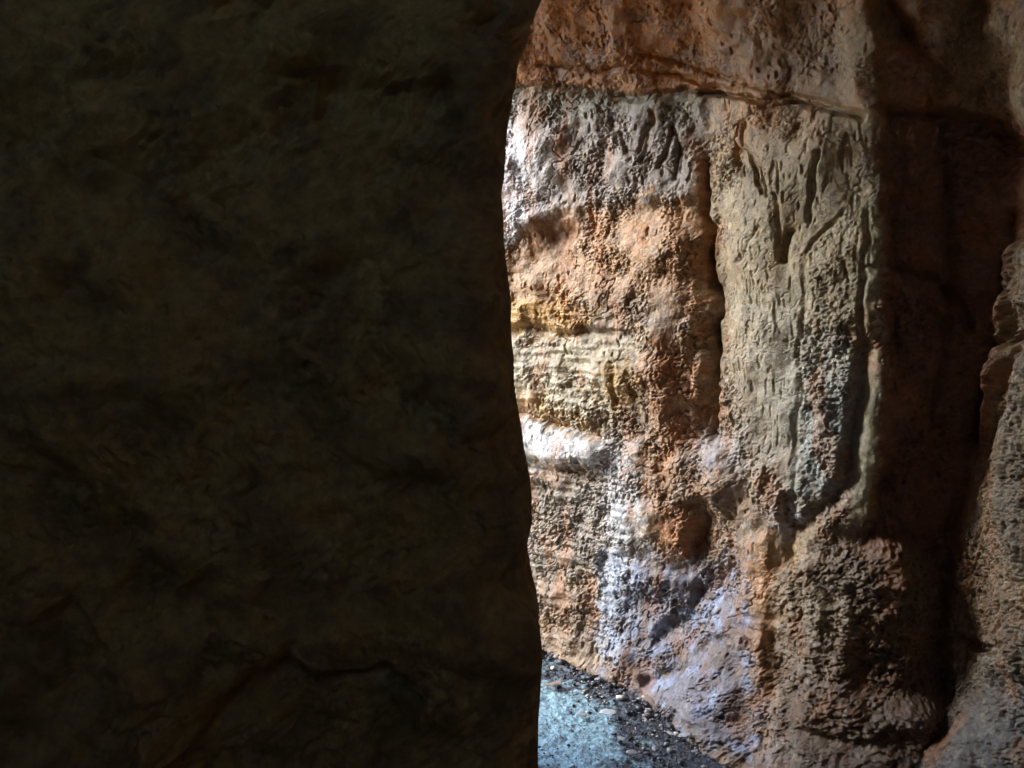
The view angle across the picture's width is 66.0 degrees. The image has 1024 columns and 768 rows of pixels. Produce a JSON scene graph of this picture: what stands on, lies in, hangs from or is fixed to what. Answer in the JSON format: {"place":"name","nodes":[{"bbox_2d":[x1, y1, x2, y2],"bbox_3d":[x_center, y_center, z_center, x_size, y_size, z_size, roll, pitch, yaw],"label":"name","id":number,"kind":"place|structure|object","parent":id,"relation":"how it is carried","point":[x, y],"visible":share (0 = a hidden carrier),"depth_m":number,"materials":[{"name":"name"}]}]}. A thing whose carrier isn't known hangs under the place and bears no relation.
{"place":"outdoors","nodes":[
{"label":"outdoors","id":0,"kind":"place"},
{"bbox_2d":[538,649,730,767],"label":"ground","id":1,"kind":"structure","parent":0,"point":[601,740],"depth_m":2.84,"materials":[{"name":"grey gravel"}]},
{"bbox_2d":[0,0,542,767],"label":"rock pier","id":2,"kind":"structure","parent":1,"relation":"on","point":[264,488],"depth_m":1.09,"materials":[{"name":"brown stone"}]},
{"bbox_2d":[543,680,562,685],"bbox_3d":[0.168,1.207,3.173,0.092,0.012,0.031,-7,4,-19],"label":"chip","id":3,"kind":"object","parent":1,"relation":"on","point":[554,683],"visible":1,"depth_m":3.17,"materials":[{"name":"beige stone"}]},
{"bbox_2d":[576,713,586,716],"bbox_3d":[0.259,1.232,2.935,0.045,0.007,0.026,4,10,0],"label":"stone chip","id":4,"kind":"object","parent":1,"relation":"on","point":[581,714],"visible":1,"depth_m":2.93,"materials":[{"name":"grey stone"}]},
{"bbox_2d":[599,709,617,715],"bbox_3d":[0.361,1.224,2.939,0.065,0.015,0.043,3,6,32],"label":"stone chip","id":5,"kind":"object","parent":1,"relation":"on","point":[610,712],"visible":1,"depth_m":2.93,"materials":[{"name":"grey stone"}]},
{"bbox_2d":[617,735,626,740],"bbox_3d":[0.384,1.245,2.768,0.040,0.008,0.026,11,7,39],"label":"stone chip","id":6,"kind":"object","parent":1,"relation":"on","point":[621,738],"visible":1,"depth_m":2.76,"materials":[{"name":"grey stone"}]},
{"bbox_2d":[626,750,636,754],"bbox_3d":[0.407,1.252,2.679,0.038,0.010,0.026,2,8,-20],"label":"stone chip","id":7,"kind":"object","parent":1,"relation":"on","point":[631,752],"visible":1,"depth_m":2.67,"materials":[{"name":"grey stone"}]},
{"bbox_2d":[678,732,692,737],"bbox_3d":[0.610,1.238,2.775,0.056,0.016,0.033,-2,0,-10],"label":"stone chip","id":8,"kind":"object","parent":1,"relation":"on","point":[685,735],"visible":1,"depth_m":2.77,"materials":[{"name":"grey stone"}]},
{"bbox_2d":[501,0,1023,767],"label":"rock outcrop","id":9,"kind":"object","parent":1,"relation":"on","point":[765,264],"visible":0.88,"depth_m":2.66,"materials":[{"name":"brown stone"}]}
]}

